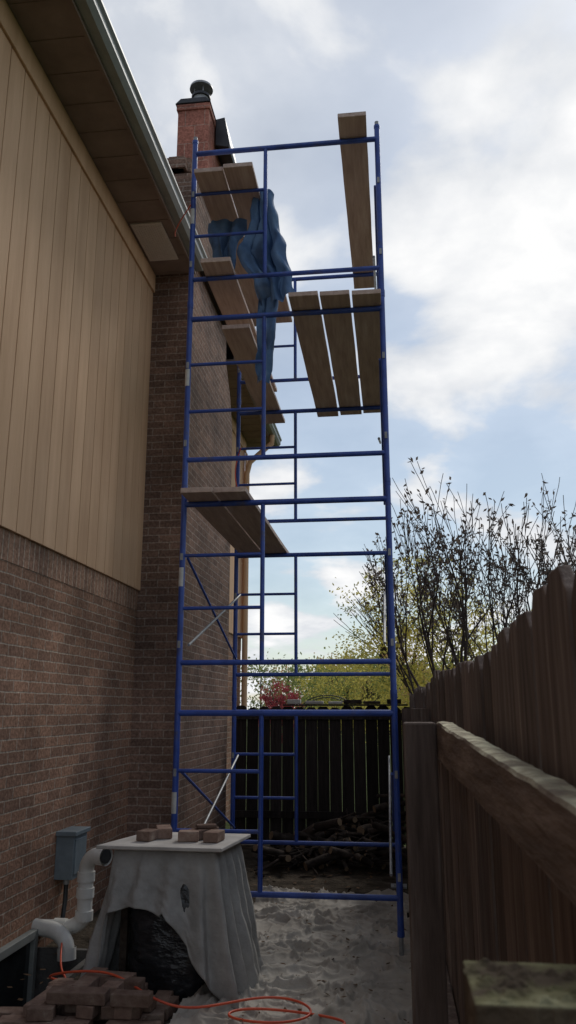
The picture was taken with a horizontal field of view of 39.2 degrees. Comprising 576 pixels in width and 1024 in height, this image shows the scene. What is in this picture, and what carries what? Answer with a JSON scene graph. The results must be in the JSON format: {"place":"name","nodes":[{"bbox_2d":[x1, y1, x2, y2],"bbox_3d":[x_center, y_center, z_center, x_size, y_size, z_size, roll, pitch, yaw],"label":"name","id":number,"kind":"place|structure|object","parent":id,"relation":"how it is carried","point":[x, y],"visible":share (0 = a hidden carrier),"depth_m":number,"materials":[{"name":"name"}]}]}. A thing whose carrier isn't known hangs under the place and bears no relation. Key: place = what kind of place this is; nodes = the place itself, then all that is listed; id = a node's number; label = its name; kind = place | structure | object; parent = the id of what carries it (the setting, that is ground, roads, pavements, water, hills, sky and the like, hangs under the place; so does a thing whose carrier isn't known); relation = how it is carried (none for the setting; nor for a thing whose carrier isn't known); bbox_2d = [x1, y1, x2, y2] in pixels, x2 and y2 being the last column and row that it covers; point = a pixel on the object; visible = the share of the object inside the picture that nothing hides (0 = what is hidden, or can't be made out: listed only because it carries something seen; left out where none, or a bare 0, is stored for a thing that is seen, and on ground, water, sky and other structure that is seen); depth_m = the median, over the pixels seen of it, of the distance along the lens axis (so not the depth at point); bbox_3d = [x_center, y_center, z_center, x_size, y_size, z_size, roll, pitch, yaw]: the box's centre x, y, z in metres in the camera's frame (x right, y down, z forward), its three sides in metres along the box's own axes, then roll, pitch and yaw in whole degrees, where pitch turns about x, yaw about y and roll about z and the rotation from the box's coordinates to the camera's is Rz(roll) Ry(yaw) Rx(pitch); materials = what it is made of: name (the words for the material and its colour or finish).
{"place":"outdoors","nodes":[
{"label":"outdoors","id":0,"kind":"place"},
{"bbox_2d":[45,726,408,1023],"bbox_3d":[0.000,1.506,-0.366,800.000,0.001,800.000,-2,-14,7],"label":"ground","id":1,"kind":"structure","parent":0,"point":[303,878],"depth_m":7.59,"materials":[{"name":"soil"}]},
{"bbox_2d":[34,947,87,997],"bbox_3d":[-1.511,3.006,4.519,0.440,0.670,1.430,-2,-14,7],"label":"window well","id":2,"kind":"object","parent":1,"relation":"in","point":[47,960],"depth_m":5.23,"materials":[{"name":"black metal"}]},
{"bbox_2d":[0,967,178,1023],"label":"brick pile","id":3,"kind":"object","parent":1,"relation":"on","point":[87,998],"visible":0.96,"depth_m":4.03,"materials":[{"name":"brown brick"}]},
{"bbox_2d":[0,559,240,947],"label":"brick wall","id":4,"kind":"structure","parent":1,"relation":"on","point":[67,652],"depth_m":5.70,"materials":[{"name":"brown brick"}]},
{"bbox_2d":[0,929,38,1006],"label":"basement window","id":5,"kind":"structure","parent":4,"relation":"attached to","point":[18,958],"depth_m":4.99,"materials":[{"name":"black glass"}]},
{"bbox_2d":[31,848,112,961],"bbox_3d":[-1.415,2.546,5.300,0.483,0.664,0.292,-2,-14,7],"label":"pvc vent pipe","id":6,"kind":"object","parent":4,"relation":"attached to","point":[58,931],"visible":0.98,"depth_m":5.32,"materials":[{"name":"white plastic"}]},
{"bbox_2d":[54,826,90,917],"bbox_3d":[-1.522,2.614,5.642,0.172,0.747,0.360,-2,-14,7],"label":"utility box","id":7,"kind":"object","parent":4,"relation":"attached to","point":[71,842],"visible":0.73,"depth_m":5.63,"materials":[{"name":"grey metal"}]},
{"bbox_2d":[0,527,240,650],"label":"soldier course","id":8,"kind":"object","parent":4,"relation":"on","point":[19,550],"visible":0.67,"depth_m":5.90,"materials":[{"name":"brick"}]},
{"bbox_3d":[-5.121,-1.571,5.088,6.606,3.245,17.770,-2,-14,7],"label":"siding","id":9,"kind":"object","parent":8,"relation":"on","visible":0},
{"bbox_2d":[200,271,233,359],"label":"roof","id":10,"kind":"structure","parent":9,"relation":"on","point":[229,354],"depth_m":9.44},
{"bbox_2d":[6,0,273,446],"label":"soffit","id":11,"kind":"structure","parent":10,"relation":"attached to","point":[59,38],"depth_m":6.20,"materials":[{"name":"brown wood"}]},
{"bbox_2d":[0,0,246,451],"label":"frieze board","id":12,"kind":"object","parent":11,"relation":"attached to","point":[18,41],"visible":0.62,"depth_m":6.17,"materials":[{"name":"beige wood"}]},
{"bbox_2d":[130,222,177,260],"bbox_3d":[-1.276,-2.589,7.777,0.290,0.019,0.630,-2,-14,7],"label":"soffit vent","id":13,"kind":"object","parent":11,"relation":"attached to","point":[154,241],"visible":1,"depth_m":7.74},
{"bbox_2d":[75,0,281,445],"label":"gutter","id":14,"kind":"object","parent":11,"relation":"attached to","point":[98,24],"visible":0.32,"depth_m":6.20,"materials":[{"name":"white metal"}]},
{"bbox_2d":[0,26,244,638],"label":"siding boards","id":15,"kind":"object","parent":4,"relation":"attached to","point":[76,300],"visible":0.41,"depth_m":6.01,"materials":[{"name":"beige wood"}]},
{"bbox_2d":[79,823,262,1006],"bbox_3d":[-0.660,2.316,4.758,1.012,0.898,0.763,-2,-14,7],"label":"covered work table","id":16,"kind":"object","parent":1,"relation":"on","point":[176,916],"visible":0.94,"depth_m":4.53,"materials":[{"name":"grey fabric"}]},
{"bbox_2d":[126,156,231,836],"bbox_3d":[-1.212,0.113,8.896,0.750,7.879,2.190,-2,-14,7],"label":"chimney body","id":17,"kind":"object","parent":1,"relation":"on","point":[203,742],"visible":0.36,"depth_m":8.01,"materials":[{"name":"brown brick"}]},
{"bbox_2d":[177,102,221,168],"bbox_3d":[-1.057,-4.192,9.771,0.400,1.020,0.860,-2,-14,7],"label":"chimney stack","id":18,"kind":"object","parent":17,"relation":"on","point":[197,120],"visible":0.44,"depth_m":9.43,"materials":[{"name":"red brick"}]},
{"bbox_2d":[190,80,212,100],"bbox_3d":[-1.039,-4.959,9.686,0.280,0.350,0.280,-2,-14,7],"label":"chimney cowl","id":19,"kind":"object","parent":18,"relation":"on","point":[201,88],"visible":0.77,"depth_m":9.63,"materials":[{"name":"metal"}]},
{"bbox_2d":[176,97,235,166],"bbox_3d":[-0.974,-4.539,9.850,0.592,0.449,0.890,-2,-14,7],"label":"chimney flashing","id":20,"kind":"object","parent":18,"relation":"attached to","point":[223,140],"visible":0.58,"depth_m":9.70,"materials":[{"name":"black metal"}]},
{"bbox_2d":[49,942,345,1023],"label":"extension cord","id":21,"kind":"object","parent":1,"relation":"on","point":[307,1014],"visible":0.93,"depth_m":4.10,"materials":[{"name":"plastic"}]},
{"bbox_2d":[7,846,410,1023],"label":"leaf litter","id":22,"kind":"object","parent":1,"relation":"on","point":[310,1017],"visible":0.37,"depth_m":5.22,"materials":[{"name":"brown plant"}]},
{"bbox_2d":[241,435,274,706],"bbox_3d":[-0.506,1.634,12.725,0.571,5.930,0.216,-8,-16,31],"label":"downspout","id":23,"kind":"object","parent":1,"relation":"on","point":[248,463],"visible":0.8,"depth_m":12.76,"materials":[{"name":"beige metal"}]},
{"bbox_2d":[257,678,303,734],"bbox_3d":[-0.231,6.493,25.422,1.681,2.480,1.525,4,-14,-17],"label":"red maple shrub","id":24,"kind":"object","parent":1,"relation":"on","point":[268,699],"visible":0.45,"depth_m":25.42,"materials":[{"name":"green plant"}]},
{"bbox_2d":[164,886,412,1023],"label":"drop cloth","id":25,"kind":"object","parent":1,"relation":"on","point":[375,947],"visible":0.82,"depth_m":4.87,"materials":[{"name":"grey fabric"}]},
{"bbox_2d":[171,121,406,953],"bbox_3d":[0.105,0.095,7.041,1.662,6.239,2.270,-2,-14,7],"label":"scaffold","id":26,"kind":"object","parent":1,"relation":"on","point":[377,268],"visible":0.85,"depth_m":6.24,"materials":[{"name":"blue metal"}]},
{"bbox_2d":[175,204,190,236],"bbox_3d":[-0.932,-2.560,7.079,0.054,0.193,0.844,4,-14,-18],"label":"red rope","id":27,"kind":"object","parent":26,"relation":"attached to","point":[181,219],"visible":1,"depth_m":6.95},
{"bbox_2d":[180,487,259,552],"bbox_3d":[-0.503,0.146,7.071,0.233,0.044,2.580,-2,-14,7],"label":"wooden plank","id":28,"kind":"object","parent":26,"relation":"on","point":[224,523],"visible":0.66,"depth_m":6.67,"materials":[{"name":"brown wood"}]},
{"bbox_2d":[194,167,257,325],"bbox_3d":[-0.469,-2.409,7.749,0.238,0.045,2.700,-2,-14,7],"label":"wooden plank","id":29,"kind":"object","parent":26,"relation":"on","point":[214,179],"visible":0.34,"depth_m":6.87,"materials":[{"name":"brown wood"}]},
{"bbox_2d":[235,448,240,486],"bbox_3d":[-0.502,-0.440,8.297,0.085,0.437,0.045,-12,-18,41],"label":"red rope","id":30,"kind":"object","parent":26,"relation":"attached to","point":[235,468],"visible":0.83,"depth_m":8.31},
{"bbox_2d":[200,257,276,391],"bbox_3d":[-0.402,-1.647,7.607,0.240,0.045,2.700,-2,-14,7],"label":"wooden plank","id":31,"kind":"object","parent":26,"relation":"on","point":[229,297],"visible":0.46,"depth_m":6.74,"materials":[{"name":"brown wood"}]},
{"bbox_2d":[214,487,288,552],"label":"wooden plank","id":32,"kind":"object","parent":26,"relation":"on","point":[248,518],"visible":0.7,"depth_m":6.60,"materials":[{"name":"brown wood"}]},
{"bbox_2d":[222,324,284,423],"bbox_3d":[-0.289,-1.252,7.756,0.235,0.045,2.300,-2,-14,7],"label":"wooden plank","id":33,"kind":"object","parent":26,"relation":"on","point":[241,341],"visible":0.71,"depth_m":7.33,"materials":[{"name":"brown wood"}]},
{"bbox_2d":[223,162,291,322],"bbox_3d":[-0.232,-2.425,7.681,0.237,0.045,2.680,-2,-14,7],"label":"wooden plank","id":34,"kind":"object","parent":26,"relation":"on","point":[240,176],"visible":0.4,"depth_m":6.63,"materials":[{"name":"brown wood"}]},
{"bbox_2d":[208,189,294,383],"bbox_3d":[-0.327,-1.866,6.720,0.826,1.702,0.319,-5,-14,19],"label":"blue tarp","id":35,"kind":"object","parent":34,"relation":"hanging from","point":[270,292],"visible":0.7,"depth_m":6.67,"materials":[{"name":"blue plastic"}]},
{"bbox_2d":[288,291,337,416],"bbox_3d":[0.271,-1.341,7.389,0.232,0.044,2.630,-2,-14,7],"label":"wooden plank","id":36,"kind":"object","parent":26,"relation":"on","point":[311,337],"visible":0.98,"depth_m":7.02,"materials":[{"name":"brown wood"}]},
{"bbox_2d":[320,290,361,414],"bbox_3d":[0.511,-1.350,7.353,0.227,0.044,2.585,-2,-14,7],"label":"wooden plank","id":37,"kind":"object","parent":26,"relation":"on","point":[340,335],"visible":0.98,"depth_m":7.00,"materials":[{"name":"brown wood"}]},
{"bbox_2d":[338,111,373,288],"bbox_3d":[0.677,-2.826,7.713,0.237,0.044,2.720,-2,-14,7],"label":"wooden plank","id":38,"kind":"object","parent":26,"relation":"on","point":[355,164],"visible":0.88,"depth_m":7.33,"materials":[{"name":"brown wood"}]},
{"bbox_2d":[352,289,380,412],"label":"wooden plank","id":39,"kind":"object","parent":26,"relation":"on","point":[367,328],"visible":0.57,"depth_m":6.92,"materials":[{"name":"brown wood"}]},
{"bbox_2d":[235,704,409,844],"bbox_3d":[0.421,3.078,9.558,2.140,1.570,0.120,-2,-14,7],"label":"wooden gate fence","id":40,"kind":"object","parent":1,"relation":"on","point":[323,790],"visible":0.57,"depth_m":9.59,"materials":[{"name":"brown wood"}]},
{"bbox_2d":[287,699,400,703],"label":"coping stones","id":41,"kind":"object","parent":40,"relation":"on","point":[293,701],"visible":0.98,"depth_m":9.66,"materials":[{"name":"grey stone"}]},
{"bbox_2d":[302,695,353,709],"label":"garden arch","id":42,"kind":"structure","parent":1,"relation":"on","point":[326,697],"depth_m":12.70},
{"bbox_2d":[251,794,407,874],"bbox_3d":[0.585,3.347,8.557,1.788,0.702,1.876,-2,-14,7],"label":"log pile","id":43,"kind":"object","parent":1,"relation":"on","point":[346,829],"visible":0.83,"depth_m":8.12,"materials":[{"name":"brown wood"}]},
{"bbox_2d":[290,645,408,742],"bbox_3d":[2.384,6.723,29.100,4.883,3.768,4.976,-2,-14,7],"label":"yellow green tree","id":44,"kind":"object","parent":1,"relation":"on","point":[333,687],"visible":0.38,"depth_m":28.88,"materials":[{"name":"green plant"}]},
{"bbox_2d":[240,647,474,734],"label":"distant trees","id":45,"kind":"object","parent":1,"relation":"on","point":[293,683],"visible":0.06,"depth_m":61.64,"materials":[{"name":"green plant"}]},
{"bbox_2d":[317,542,513,730],"bbox_3d":[2.463,2.799,14.530,3.485,4.518,3.654,-10,-17,34],"label":"yellow green tree","id":46,"kind":"object","parent":1,"relation":"on","point":[414,665],"visible":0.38,"depth_m":14.51,"materials":[{"name":"green plant"}]},
{"bbox_2d":[403,722,447,1023],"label":"fence post","id":47,"kind":"object","parent":1,"relation":"on","point":[428,953],"visible":1,"depth_m":2.00,"materials":[{"name":"brown wood"}]},
{"bbox_2d":[436,721,575,905],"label":"fence rail","id":48,"kind":"object","parent":47,"relation":"attached to","point":[530,809],"visible":1,"depth_m":1.00,"materials":[{"name":"brown wood"}]},
{"bbox_2d":[360,457,575,694],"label":"budding tree","id":49,"kind":"object","parent":1,"relation":"on","point":[455,605],"visible":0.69,"depth_m":8.49,"materials":[{"name":"brown plant"}]},
{"bbox_2d":[402,565,575,1023],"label":"wooden fence","id":50,"kind":"object","parent":1,"relation":"on","point":[513,693],"visible":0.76,"depth_m":1.56,"materials":[{"name":"brown wood"}]},
{"bbox_2d":[463,958,575,1023],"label":"fence post","id":51,"kind":"object","parent":1,"relation":"on","point":[515,993],"visible":1,"depth_m":0.51,"materials":[{"name":"brown wood"}]},
{"bbox_2d":[102,0,575,709],"label":"sky","id":52,"kind":"structure","parent":0,"point":[473,102],"materials":[{"name":"white"}]},
{"bbox_2d":[365,647,401,726],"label":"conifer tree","id":53,"kind":"object","parent":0,"point":[386,670],"visible":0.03,"depth_m":46.62,"materials":[{"name":"green plant"}]},
{"bbox_2d":[378,645,430,708],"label":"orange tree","id":54,"kind":"object","parent":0,"point":[418,663],"visible":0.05,"depth_m":40.56,"materials":[{"name":"green plant"}]}
]}

